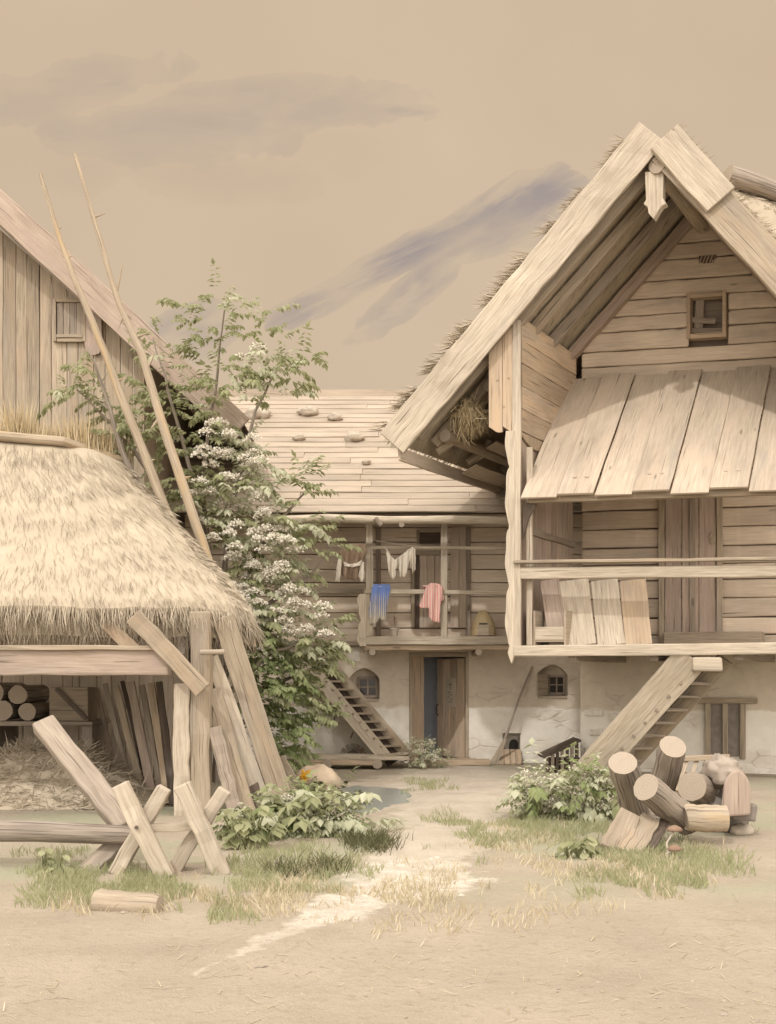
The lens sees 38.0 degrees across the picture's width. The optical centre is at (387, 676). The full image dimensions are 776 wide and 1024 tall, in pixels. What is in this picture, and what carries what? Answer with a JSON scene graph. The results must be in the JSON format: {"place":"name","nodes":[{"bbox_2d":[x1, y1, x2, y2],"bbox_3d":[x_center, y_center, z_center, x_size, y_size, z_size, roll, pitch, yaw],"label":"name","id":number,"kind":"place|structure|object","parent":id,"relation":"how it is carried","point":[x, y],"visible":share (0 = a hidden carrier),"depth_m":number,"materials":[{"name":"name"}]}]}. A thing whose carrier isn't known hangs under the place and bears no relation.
{"place":"outdoors","nodes":[
{"label":"outdoors","id":0,"kind":"place"},
{"bbox_2d":[173,766,565,977],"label":"path","id":1,"kind":"structure","parent":0,"point":[479,792],"depth_m":9.59,"materials":[{"name":"soil"}]},
{"bbox_2d":[359,857,463,900],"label":"gravel","id":2,"kind":"structure","parent":1,"relation":"on","point":[405,876],"depth_m":8.90,"materials":[{"name":"gravel"}]},
{"bbox_2d":[0,757,775,1023],"bbox_3d":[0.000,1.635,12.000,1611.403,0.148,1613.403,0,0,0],"label":"ground","id":3,"kind":"structure","parent":0,"point":[70,949],"depth_m":6.49,"materials":[{"name":"soil"}]},
{"bbox_2d":[0,718,110,755],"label":"log shelf","id":4,"kind":"object","parent":3,"relation":"on","point":[10,728],"visible":0.35,"depth_m":15.56,"materials":[{"name":"brown wood"}]},
{"bbox_2d":[0,700,21,720],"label":"stacked log","id":5,"kind":"object","parent":4,"relation":"on","point":[8,709],"visible":0.46,"depth_m":15.30,"materials":[{"name":"brown wood"}]},
{"bbox_2d":[0,682,25,700],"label":"stacked log","id":6,"kind":"object","parent":5,"relation":"on","point":[5,687],"visible":0.52,"depth_m":15.46,"materials":[{"name":"brown wood"}]},
{"bbox_2d":[18,702,48,720],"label":"stacked log","id":7,"kind":"object","parent":4,"relation":"on","point":[33,711],"visible":0.76,"depth_m":15.30,"materials":[{"name":"brown wood"}]},
{"bbox_2d":[8,685,48,703],"bbox_3d":[-5.026,0.242,15.800,0.268,0.258,1.005,0,0,0],"label":"stacked log","id":8,"kind":"object","parent":7,"relation":"on","point":[20,694],"visible":0.85,"depth_m":15.44,"materials":[{"name":"brown wood"}]},
{"bbox_2d":[49,687,96,720],"bbox_3d":[-4.381,0.373,15.684,0.534,0.471,0.540,0,0,0],"label":"wooden box","id":9,"kind":"object","parent":4,"relation":"on","point":[72,703],"visible":0.91,"depth_m":15.45,"materials":[{"name":"beige wood"}]},
{"bbox_2d":[35,847,77,874],"bbox_3d":[-2.694,1.510,9.165,0.414,0.237,0.336,0,0,0],"label":"broad leaf plant","id":10,"kind":"object","parent":3,"relation":"on","point":[50,853],"visible":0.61,"depth_m":9.14,"materials":[{"name":"green plant"}]},
{"bbox_2d":[0,733,171,811],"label":"hay heap","id":11,"kind":"object","parent":3,"relation":"on","point":[35,776],"visible":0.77,"depth_m":13.95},
{"bbox_2d":[79,844,121,870],"bbox_3d":[-2.389,1.509,9.399,0.376,0.318,0.175,0,0,-42],"label":"squared timber","id":12,"kind":"object","parent":3,"relation":"on","point":[104,853],"visible":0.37,"depth_m":9.37,"materials":[{"name":"grey wood"}]},
{"bbox_2d":[95,688,114,760],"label":"leaning pole","id":13,"kind":"object","parent":3,"relation":"on","point":[102,715],"visible":0.6,"depth_m":15.66,"materials":[{"name":"beige wood"}]},
{"bbox_2d":[102,683,130,774],"bbox_3d":[-3.576,0.844,14.966,0.651,1.531,0.073,0,0,36],"label":"leaning pole","id":14,"kind":"object","parent":3,"relation":"on","point":[113,719],"visible":0.64,"depth_m":14.99,"materials":[{"name":"brown wood"}]},
{"bbox_2d":[90,888,163,912],"bbox_3d":[-1.789,1.564,7.754,0.473,0.204,0.204,0,0,12],"label":"short log","id":15,"kind":"object","parent":3,"relation":"on","point":[102,898],"visible":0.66,"depth_m":7.69,"materials":[{"name":"beige wood"}]},
{"bbox_2d":[112,684,142,779],"bbox_3d":[-3.405,0.854,14.840,0.649,1.517,0.099,0,0,37],"label":"leaning pole","id":16,"kind":"object","parent":3,"relation":"on","point":[126,727],"visible":0.68,"depth_m":14.86,"materials":[{"name":"beige wood"}]},
{"bbox_2d":[0,189,259,766],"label":"barn","id":17,"kind":"structure","parent":3,"relation":"on","point":[46,333],"depth_m":18.48,"materials":[{"name":"brown wood"}]},
{"bbox_2d":[120,681,143,777],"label":"leaning pole","id":18,"kind":"object","parent":3,"relation":"on","point":[126,696],"visible":0.53,"depth_m":15.80,"materials":[{"name":"brown wood"}]},
{"bbox_2d":[0,392,266,815],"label":"thatched shed","id":19,"kind":"structure","parent":3,"relation":"on","point":[106,561],"depth_m":13.65,"materials":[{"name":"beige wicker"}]},
{"bbox_2d":[87,348,135,473],"bbox_3d":[-3.968,-3.631,16.760,1.046,2.552,0.097,0,0,1],"label":"sapling pole","id":20,"kind":"object","parent":19,"relation":"on","point":[121,449],"visible":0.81,"depth_m":16.75,"materials":[{"name":"brown wood"}]},
{"bbox_2d":[39,173,217,726],"bbox_3d":[-3.763,-3.243,16.315,2.720,8.257,0.173,0,0,5],"label":"sapling pole","id":21,"kind":"object","parent":19,"relation":"on","point":[152,475],"visible":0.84,"depth_m":16.29,"materials":[{"name":"beige wood"}]},
{"bbox_2d":[126,681,153,789],"bbox_3d":[-3.191,0.834,14.603,0.618,1.562,0.120,0,0,42],"label":"leaning pole","id":22,"kind":"object","parent":3,"relation":"on","point":[139,730],"visible":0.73,"depth_m":14.60,"materials":[{"name":"brown wood"}]},
{"bbox_2d":[73,153,212,562],"bbox_3d":[-3.283,-3.856,16.065,2.578,7.444,0.173,0,0,8],"label":"sapling pole","id":23,"kind":"object","parent":3,"relation":"on","point":[181,478],"visible":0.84,"depth_m":16.03,"materials":[{"name":"beige wood"}]},
{"bbox_2d":[139,684,161,785],"bbox_3d":[-3.057,0.853,14.603,0.086,1.510,0.554,0,0,-44],"label":"leaning pole","id":24,"kind":"object","parent":3,"relation":"on","point":[148,722],"visible":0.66,"depth_m":14.61,"materials":[{"name":"brown wood"}]},
{"bbox_2d":[147,682,168,804],"bbox_3d":[-2.910,0.840,14.365,0.112,1.542,0.555,0,0,-40],"label":"leaning pole","id":25,"kind":"object","parent":3,"relation":"on","point":[153,700],"visible":0.73,"depth_m":14.39,"materials":[{"name":"orange wood"}]},
{"bbox_2d":[156,681,173,804],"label":"leaning pole","id":26,"kind":"object","parent":3,"relation":"on","point":[165,735],"visible":0.85,"depth_m":14.24,"materials":[{"name":"brown wood"}]},
{"bbox_2d":[108,780,230,877],"bbox_3d":[-1.783,1.246,9.248,0.989,0.822,0.522,0,0,-20],"label":"sawbuck","id":27,"kind":"object","parent":3,"relation":"on","point":[142,825],"visible":0.94,"depth_m":9.14,"materials":[{"name":"brown wood"}]},
{"bbox_2d":[0,820,130,844],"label":"long log","id":28,"kind":"object","parent":27,"relation":"on","point":[40,831],"visible":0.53,"depth_m":9.37,"materials":[{"name":"brown wood"}]},
{"bbox_2d":[32,715,127,825],"bbox_3d":[-2.739,0.858,10.109,1.504,0.998,0.257,0,0,44],"label":"squared timber","id":29,"kind":"object","parent":27,"relation":"on","point":[77,765],"visible":0.78,"depth_m":10.06,"materials":[{"name":"grey wood"}]},
{"bbox_2d":[36,258,362,782],"bbox_3d":[-2.834,-2.305,17.059,4.895,7.952,1.697,0,0,0],"label":"elder tree","id":30,"kind":"object","parent":3,"relation":"on","point":[268,618],"visible":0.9,"depth_m":16.90,"materials":[{"name":"green plant"}]},
{"bbox_2d":[210,725,242,816],"bbox_3d":[-1.854,1.089,12.826,0.450,1.066,0.144,0,0,30],"label":"leaning plank","id":31,"kind":"object","parent":3,"relation":"on","point":[222,760],"visible":0.73,"depth_m":12.81,"materials":[{"name":"grey wood"}]},
{"bbox_2d":[212,687,255,808],"bbox_3d":[-1.798,0.869,12.998,0.593,1.507,0.116,0,0,12],"label":"leaning plank","id":32,"kind":"object","parent":3,"relation":"on","point":[224,721],"visible":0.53,"depth_m":12.99,"materials":[{"name":"beige wood"}]},
{"bbox_2d":[213,655,268,797],"bbox_3d":[-1.733,0.691,13.149,0.799,1.906,0.070,0,0,-9],"label":"leaning plank","id":33,"kind":"object","parent":3,"relation":"on","point":[249,762],"visible":0.52,"depth_m":13.13,"materials":[{"name":"brown wood"}]},
{"bbox_2d":[214,805,288,850],"bbox_3d":[-1.287,1.422,10.587,0.682,0.439,0.517,0,0,22],"label":"broad leaf plant","id":34,"kind":"object","parent":3,"relation":"on","point":[251,839],"visible":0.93,"depth_m":10.56,"materials":[{"name":"plant"}]},
{"bbox_2d":[213,614,289,798],"bbox_3d":[-1.554,0.464,13.200,1.019,2.390,0.098,0,0,-23],"label":"leaning plank","id":35,"kind":"object","parent":3,"relation":"on","point":[241,674],"visible":0.77,"depth_m":13.16,"materials":[{"name":"beige wood"}]},
{"bbox_2d":[249,782,261,808],"bbox_3d":[-1.668,1.044,13.232,0.569,1.185,0.142,0,0,32],"label":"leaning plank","id":36,"kind":"object","parent":3,"relation":"on","point":[254,788],"visible":0.21,"depth_m":13.14,"materials":[{"name":"brown wood"}]},
{"bbox_2d":[212,801,313,840],"bbox_3d":[-1.274,1.576,11.185,1.182,0.702,0.641,0,0,12],"label":"leafy weed","id":37,"kind":"object","parent":3,"relation":"on","point":[219,834],"visible":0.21,"depth_m":11.10,"materials":[{"name":"green plant"}]},
{"bbox_2d":[280,755,303,794],"bbox_3d":[-1.221,1.331,14.599,0.456,0.652,0.069,0,0,-31],"label":"leaning plank","id":38,"kind":"object","parent":3,"relation":"on","point":[287,768],"visible":0.35,"depth_m":14.54,"materials":[{"name":"beige wood"}]},
{"bbox_2d":[300,770,309,784],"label":"yellow flower","id":39,"kind":"object","parent":3,"relation":"on","point":[303,775],"visible":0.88,"depth_m":14.96,"materials":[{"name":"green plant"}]},
{"bbox_2d":[211,770,404,840],"bbox_3d":[-0.848,1.568,11.291,2.044,1.246,1.140,0,0,0],"label":"leafy weed","id":40,"kind":"object","parent":3,"relation":"on","point":[291,812],"visible":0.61,"depth_m":11.15,"materials":[{"name":"green plant"}]},
{"bbox_2d":[296,764,341,793],"bbox_3d":[-0.988,1.463,15.608,0.667,0.512,0.665,0,0,18],"label":"boulder","id":41,"kind":"object","parent":3,"relation":"on","point":[323,773],"visible":0.48,"depth_m":15.41,"materials":[{"name":"stone"}]},
{"bbox_2d":[252,821,413,878],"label":"dark grass","id":42,"kind":"structure","parent":3,"relation":"on","point":[378,838],"depth_m":10.20,"materials":[{"name":"green plant"}]},
{"bbox_2d":[297,766,372,805],"bbox_3d":[-0.727,1.448,14.311,0.974,0.603,0.828,0,0,22],"label":"dark weed","id":43,"kind":"object","parent":3,"relation":"on","point":[315,784],"visible":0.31,"depth_m":14.35,"materials":[{"name":"green plant"}]},
{"bbox_2d":[285,753,408,768],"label":"plank walk","id":44,"kind":"structure","parent":3,"relation":"on","point":[329,760],"depth_m":19.43,"materials":[{"name":"brown wood"}]},
{"bbox_2d":[296,654,412,766],"bbox_3d":[-0.616,0.561,20.178,2.168,2.082,0.795,0,0,14],"label":"wooden stair","id":45,"kind":"object","parent":3,"relation":"on","point":[372,729],"visible":0.69,"depth_m":20.27,"materials":[{"name":"brown wood"}]},
{"bbox_2d":[133,389,584,765],"bbox_3d":[-0.693,-2.334,24.888,10.572,8.067,10.623,0,0,0],"label":"farmhouse","id":46,"kind":"object","parent":3,"relation":"on","point":[456,530],"visible":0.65,"depth_m":21.00,"materials":[{"name":"paint"}]},
{"bbox_2d":[246,405,270,419],"bbox_3d":[-2.738,-5.567,23.836,0.553,0.364,0.484,0,0,0],"label":"roof stone","id":47,"kind":"object","parent":46,"relation":"on","point":[260,413],"visible":0.55,"depth_m":23.69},
{"bbox_2d":[292,433,305,440],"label":"roof stone","id":48,"kind":"object","parent":46,"relation":"on","point":[298,436],"visible":1,"depth_m":22.62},
{"bbox_2d":[296,405,318,415],"bbox_3d":[-1.712,-5.641,23.938,0.476,0.284,0.356,0,0,0],"label":"roof stone","id":49,"kind":"object","parent":46,"relation":"on","point":[309,410],"visible":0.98,"depth_m":23.82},
{"bbox_2d":[327,412,342,420],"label":"roof stone","id":50,"kind":"object","parent":46,"relation":"on","point":[334,416],"visible":1,"depth_m":23.55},
{"bbox_2d":[327,543,371,547],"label":"drying pole","id":51,"kind":"object","parent":46,"relation":"attached to","point":[342,546],"visible":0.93,"depth_m":20.01,"materials":[{"name":"brown wood"}]},
{"bbox_2d":[335,544,366,581],"bbox_3d":[-0.651,-2.013,19.924,0.563,0.689,0.178,0,0,0],"label":"hanging jacket","id":52,"kind":"object","parent":51,"relation":"hanging from","point":[352,565],"visible":0.93,"depth_m":19.91,"materials":[{"name":"brown fabric"}]},
{"bbox_2d":[344,430,364,441],"bbox_3d":[-0.674,-4.826,22.680,0.426,0.288,0.327,0,0,0],"label":"roof stone","id":53,"kind":"object","parent":46,"relation":"on","point":[353,436],"visible":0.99,"depth_m":22.59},
{"bbox_2d":[362,459,370,464],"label":"roof stone","id":54,"kind":"object","parent":46,"relation":"on","point":[366,461],"visible":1,"depth_m":21.55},
{"bbox_2d":[357,677,377,701],"bbox_3d":[-0.444,0.233,21.129,0.533,0.470,0.296,0,0,0],"label":"window","id":55,"kind":"structure","parent":46,"relation":"in","point":[368,686],"depth_m":21.23,"materials":[{"name":"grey wood"}]},
{"bbox_2d":[369,584,389,623],"bbox_3d":[-0.147,-1.295,20.125,0.383,0.712,0.214,0,0,0],"label":"draped cloth","id":56,"kind":"object","parent":46,"relation":"hanging from","point":[380,593],"visible":1,"depth_m":20.06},
{"bbox_2d":[389,612,399,635],"bbox_3d":[0.115,-0.955,20.310,0.188,0.461,0.188,0,0,0],"label":"flower pot","id":57,"kind":"object","parent":46,"relation":"on","point":[394,631],"visible":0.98,"depth_m":20.26,"materials":[{"name":"ceramic"}]},
{"bbox_2d":[376,540,420,546],"bbox_3d":[0.183,-2.373,20.040,0.796,0.120,0.037,0,0,0],"label":"clothes line","id":58,"kind":"object","parent":46,"relation":"attached to","point":[398,544],"visible":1,"depth_m":20.04,"materials":[{"name":"fabric"}]},
{"bbox_2d":[386,549,399,579],"bbox_3d":[0.099,-2.011,19.995,0.281,0.571,0.092,0,0,0],"label":"hanging cloth","id":59,"kind":"object","parent":58,"relation":"hanging from","point":[393,564],"visible":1,"depth_m":19.98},
{"bbox_2d":[398,547,411,576],"bbox_3d":[0.311,-2.037,19.986,0.250,0.540,0.098,0,0,0],"label":"hanging cloth","id":60,"kind":"object","parent":58,"relation":"hanging from","point":[405,557],"visible":1,"depth_m":19.98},
{"bbox_2d":[410,547,415,572],"bbox_3d":[0.442,-2.069,19.981,0.098,0.470,0.093,0,0,0],"label":"hanging cloth","id":61,"kind":"object","parent":58,"relation":"hanging from","point":[413,562],"visible":1,"depth_m":19.98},
{"bbox_2d":[411,551,440,627],"bbox_3d":[0.752,-1.634,20.999,0.655,1.436,0.101,0,0,0],"label":"upper door","id":62,"kind":"structure","parent":46,"relation":"in","point":[426,557],"depth_m":20.97,"materials":[{"name":"brown wood"}]},
{"bbox_2d":[417,530,440,545],"bbox_3d":[0.788,-2.587,21.000,0.505,0.310,0.065,0,0,0],"label":"upper window","id":63,"kind":"structure","parent":46,"relation":"in","point":[424,537],"depth_m":21.00,"materials":[{"name":"brown wood"}]},
{"bbox_2d":[419,583,443,622],"bbox_3d":[0.778,-1.317,20.126,0.444,0.705,0.212,0,0,0],"label":"draped cloth","id":64,"kind":"object","parent":46,"relation":"hanging from","point":[432,597],"visible":1,"depth_m":20.06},
{"bbox_2d":[445,678,455,706],"bbox_3d":[1.191,0.300,21.505,0.017,0.540,0.367,0,0,-30],"label":"paper notice","id":65,"kind":"object","parent":46,"relation":"attached to","point":[450,693],"visible":1,"depth_m":21.51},
{"bbox_2d":[436,658,464,757],"bbox_3d":[1.171,0.591,21.539,0.127,1.879,0.921,0,0,-30],"label":"door","id":66,"kind":"structure","parent":46,"relation":"in","point":[450,720],"depth_m":21.50,"materials":[{"name":"brown wood"}]},
{"bbox_2d":[470,610,495,635],"bbox_3d":[1.727,-0.977,20.441,0.468,0.467,0.484,0,0,0],"label":"beehive","id":67,"kind":"object","parent":46,"relation":"on","point":[483,624],"visible":0.99,"depth_m":20.29,"materials":[{"name":"wicker"}]},
{"bbox_2d":[536,674,566,698],"bbox_3d":[3.049,0.177,21.075,0.600,0.464,0.403,0,0,0],"label":"window","id":68,"kind":"structure","parent":46,"relation":"in","point":[546,684],"depth_m":21.22,"materials":[{"name":"brown wood"}]},
{"bbox_2d":[320,785,411,813],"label":"puddle","id":69,"kind":"object","parent":3,"relation":"on","point":[389,797],"visible":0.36,"depth_m":15.40,"materials":[{"name":"liquid"}]},
{"bbox_2d":[36,815,725,938],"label":"dry grass","id":70,"kind":"structure","parent":3,"relation":"on","point":[258,901],"depth_m":8.23,"materials":[{"name":"plant"}]},
{"bbox_2d":[8,775,760,924],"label":"grass","id":71,"kind":"structure","parent":3,"relation":"on","point":[139,883],"depth_m":9.18,"materials":[{"name":"plant"}]},
{"bbox_2d":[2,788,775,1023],"bbox_3d":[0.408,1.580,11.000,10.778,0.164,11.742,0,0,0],"label":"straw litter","id":72,"kind":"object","parent":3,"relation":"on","point":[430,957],"visible":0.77,"depth_m":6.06,"materials":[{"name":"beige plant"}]},
{"bbox_2d":[11,845,775,1022],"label":"pebbles","id":73,"kind":"object","parent":3,"relation":"on","point":[514,992],"visible":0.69,"depth_m":5.79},
{"bbox_2d":[400,734,454,768],"bbox_3d":[0.677,1.366,19.663,0.972,0.714,0.674,0,0,-31],"label":"bush","id":74,"kind":"object","parent":3,"relation":"on","point":[421,762],"visible":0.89,"depth_m":19.61,"materials":[{"name":"green plant"}]},
{"bbox_2d":[499,749,521,764],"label":"ramp","id":75,"kind":"structure","parent":3,"relation":"on","point":[509,757],"depth_m":20.62,"materials":[{"name":"beige wood"}]},
{"bbox_2d":[490,666,532,764],"bbox_3d":[2.291,0.702,20.671,0.972,1.800,0.103,0,0,-30],"label":"long broom","id":76,"kind":"object","parent":3,"relation":"on","point":[496,757],"visible":0.98,"depth_m":20.58,"materials":[{"name":"brown wood"}]},
{"bbox_2d":[496,738,619,822],"bbox_3d":[2.052,1.352,13.018,1.702,1.272,1.277,0,0,-13],"label":"flowering bush","id":77,"kind":"object","parent":3,"relation":"on","point":[580,806],"visible":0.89,"depth_m":12.80,"materials":[{"name":"green plant"}]},
{"bbox_2d":[538,737,581,772],"bbox_3d":[2.902,1.318,19.111,0.646,0.563,0.717,0,0,0],"label":"cellar hatch","id":78,"kind":"object","parent":3,"relation":"on","point":[552,760],"visible":0.73,"depth_m":18.78,"materials":[{"name":"brown wood"}]},
{"bbox_2d":[365,122,775,773],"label":"gabled house","id":79,"kind":"structure","parent":3,"relation":"on","point":[613,350],"depth_m":18.05,"materials":[{"name":"paint"}]},
{"bbox_2d":[444,384,488,447],"bbox_3d":[1.304,-4.117,17.889,0.942,1.072,1.248,0,0,0],"label":"straw bundle","id":80,"kind":"object","parent":79,"relation":"on","point":[470,417],"visible":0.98,"depth_m":17.74,"materials":[{"name":"gold plant"}]},
{"bbox_2d":[540,579,563,644],"bbox_3d":[2.562,-0.993,17.369,0.262,1.072,0.486,0,0,-23],"label":"leaning board","id":81,"kind":"object","parent":79,"relation":"on","point":[552,603],"visible":0.68,"depth_m":17.39,"materials":[{"name":"brown wood"}]},
{"bbox_2d":[533,610,572,644],"bbox_3d":[2.556,-0.745,17.305,0.616,0.530,0.390,0,0,12],"label":"wooden crate","id":82,"kind":"object","parent":79,"relation":"on","point":[543,634],"visible":0.72,"depth_m":17.15,"materials":[{"name":"beige wood"}]},
{"bbox_2d":[559,579,595,644],"bbox_3d":[2.905,-0.990,17.331,0.586,1.080,0.322,0,0,9],"label":"leaning board","id":83,"kind":"object","parent":79,"relation":"on","point":[575,597],"visible":0.68,"depth_m":17.32,"materials":[{"name":"brown wood"}]},
{"bbox_2d":[591,579,624,644],"bbox_3d":[3.371,-0.989,17.267,0.520,1.067,0.350,0,0,10],"label":"leaning board","id":84,"kind":"object","parent":79,"relation":"on","point":[607,611],"visible":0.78,"depth_m":17.25,"materials":[{"name":"brown wood"}]},
{"bbox_2d":[620,579,651,643],"bbox_3d":[3.787,-0.987,17.212,0.408,1.047,0.458,0,0,0],"label":"leaning board","id":85,"kind":"object","parent":79,"relation":"on","point":[635,612],"visible":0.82,"depth_m":17.20,"materials":[{"name":"beige wood"}]},
{"bbox_2d":[658,479,722,643],"bbox_3d":[5.037,-1.915,18.769,1.045,2.870,0.112,0,0,12],"label":"balcony door","id":86,"kind":"structure","parent":79,"relation":"in","point":[674,515],"depth_m":18.75,"materials":[{"name":"brown wood"}]},
{"bbox_2d":[687,291,728,341],"bbox_3d":[5.338,-6.019,18.809,0.690,0.759,0.190,0,0,12],"label":"window","id":87,"kind":"structure","parent":79,"relation":"in","point":[698,333],"depth_m":18.78,"materials":[{"name":"brown wood"}]},
{"bbox_2d":[698,698,757,758],"bbox_3d":[5.586,0.852,18.667,1.020,1.016,0.118,0,0,12],"label":"barred window","id":88,"kind":"structure","parent":79,"relation":"in","point":[725,724],"depth_m":18.66,"materials":[{"name":"wood"}]},
{"bbox_2d":[724,164,775,201],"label":"roof log","id":89,"kind":"object","parent":79,"relation":"on","point":[746,180],"visible":0.79,"depth_m":16.80,"materials":[{"name":"beige wood"}]},
{"bbox_2d":[546,835,607,859],"bbox_3d":[1.687,1.519,9.928,0.576,0.240,0.372,0,0,0],"label":"broad leaf plant","id":90,"kind":"object","parent":3,"relation":"on","point":[573,847],"visible":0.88,"depth_m":9.87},
{"bbox_2d":[600,807,639,852],"bbox_3d":[2.160,1.440,10.428,0.241,0.427,0.505,0,0,32],"label":"wood slab","id":91,"kind":"object","parent":3,"relation":"on","point":[624,821],"depth_m":10.43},
{"bbox_2d":[608,752,648,815],"bbox_3d":[2.432,1.158,11.296,0.296,0.858,1.033,0,0,22],"label":"cut log","id":92,"kind":"object","parent":3,"relation":"on","point":[625,771],"visible":0.73,"depth_m":10.95,"materials":[{"name":"brown wood"}]},
{"bbox_2d":[617,812,658,853],"bbox_3d":[2.327,1.471,10.427,0.228,0.364,0.676,0,0,29],"label":"wood slab","id":93,"kind":"object","parent":3,"relation":"on","point":[642,832],"depth_m":10.40,"materials":[{"name":"wood"}]},
{"bbox_2d":[572,648,731,774],"bbox_3d":[4.165,0.646,17.350,2.373,2.182,1.261,0,0,38],"label":"wooden stair","id":94,"kind":"object","parent":3,"relation":"on","point":[665,700],"visible":0.74,"depth_m":17.06,"materials":[{"name":"brown wood"}]},
{"bbox_2d":[646,818,669,851],"bbox_3d":[2.504,1.490,10.552,0.140,0.269,0.601,0,0,30],"label":"wood slab","id":95,"kind":"object","parent":3,"relation":"on","point":[659,832],"depth_m":10.54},
{"bbox_2d":[634,774,695,834],"bbox_3d":[2.671,1.223,10.757,0.849,0.635,0.288,0,0,-43],"label":"cut log","id":96,"kind":"object","parent":95,"relation":"on","point":[657,796],"visible":0.82,"depth_m":10.55,"materials":[{"name":"brown wood"}]},
{"bbox_2d":[684,804,729,832],"bbox_3d":[3.017,1.348,10.749,0.416,0.274,0.264,0,0,0],"label":"cut log","id":97,"kind":"object","parent":96,"relation":"on","point":[706,818],"visible":0.95,"depth_m":10.64,"materials":[{"name":"brown wood"}]},
{"bbox_2d":[649,809,669,827],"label":"cut log","id":98,"kind":"object","parent":3,"relation":"on","point":[652,814],"visible":0.01,"depth_m":11.58,"materials":[{"name":"brown wood"}]},
{"bbox_2d":[677,772,722,804],"bbox_3d":[3.302,1.207,11.753,0.329,0.484,0.887,0,0,33],"label":"cut log","id":99,"kind":"object","parent":98,"relation":"on","point":[695,788],"visible":0.69,"depth_m":11.41,"materials":[{"name":"brown wood"}]},
{"bbox_2d":[700,753,743,789],"bbox_3d":[3.451,0.976,11.609,0.439,0.383,0.521,0,0,0],"label":"rock","id":100,"kind":"object","parent":99,"relation":"on","point":[718,769],"visible":0.75,"depth_m":11.47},
{"bbox_2d":[651,736,685,791],"bbox_3d":[2.917,1.104,11.908,0.316,0.992,0.989,0,0,0],"label":"cut log","id":101,"kind":"object","parent":3,"relation":"on","point":[669,761],"visible":0.53,"depth_m":11.54,"materials":[{"name":"brown wood"}]},
{"bbox_2d":[666,844,681,856],"bbox_3d":[2.538,1.556,10.000,0.144,0.136,0.133,0,0,0],"label":"mushroom","id":102,"kind":"object","parent":3,"relation":"on","point":[672,848],"visible":0.92,"depth_m":9.96,"materials":[{"name":"plant"}]},
{"bbox_2d":[666,825,682,855],"bbox_3d":[2.568,1.476,10.098,0.144,0.292,0.146,0,0,-31],"label":"mushroom","id":103,"kind":"object","parent":3,"relation":"on","point":[674,828],"visible":0.93,"depth_m":10.07,"materials":[{"name":"plant"}]},
{"bbox_2d":[675,754,729,796],"bbox_3d":[3.719,1.264,13.353,0.717,0.686,0.342,0,0,0],"label":"slatted rack","id":104,"kind":"object","parent":3,"relation":"on","point":[696,759],"visible":0.21,"depth_m":13.42,"materials":[{"name":"beige wood"}]},
{"bbox_2d":[690,790,748,832],"bbox_3d":[3.429,1.443,11.714,0.637,0.574,0.594,0,0,0],"label":"boulder","id":105,"kind":"object","parent":3,"relation":"on","point":[717,800],"visible":0.19,"depth_m":11.52,"materials":[{"name":"stone"}]},
{"bbox_2d":[721,801,756,821],"bbox_3d":[3.523,1.341,11.300,0.250,0.178,0.400,0,0,0],"label":"flat stone","id":106,"kind":"object","parent":105,"relation":"on","point":[753,814],"visible":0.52,"depth_m":11.10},
{"bbox_2d":[722,770,750,815],"bbox_3d":[3.458,1.164,11.200,0.286,0.504,0.492,0,0,17],"label":"split log","id":107,"kind":"object","parent":106,"relation":"on","point":[736,798],"visible":0.88,"depth_m":11.00,"materials":[{"name":"brown wood"}]},
{"bbox_2d":[730,822,753,835],"bbox_3d":[3.575,1.533,11.347,0.240,0.127,0.243,0,0,0],"label":"field stone","id":108,"kind":"object","parent":3,"relation":"on","point":[740,829],"visible":0.99,"depth_m":11.27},
{"bbox_2d":[0,0,775,423],"label":"sky","id":109,"kind":"structure","parent":0,"point":[370,167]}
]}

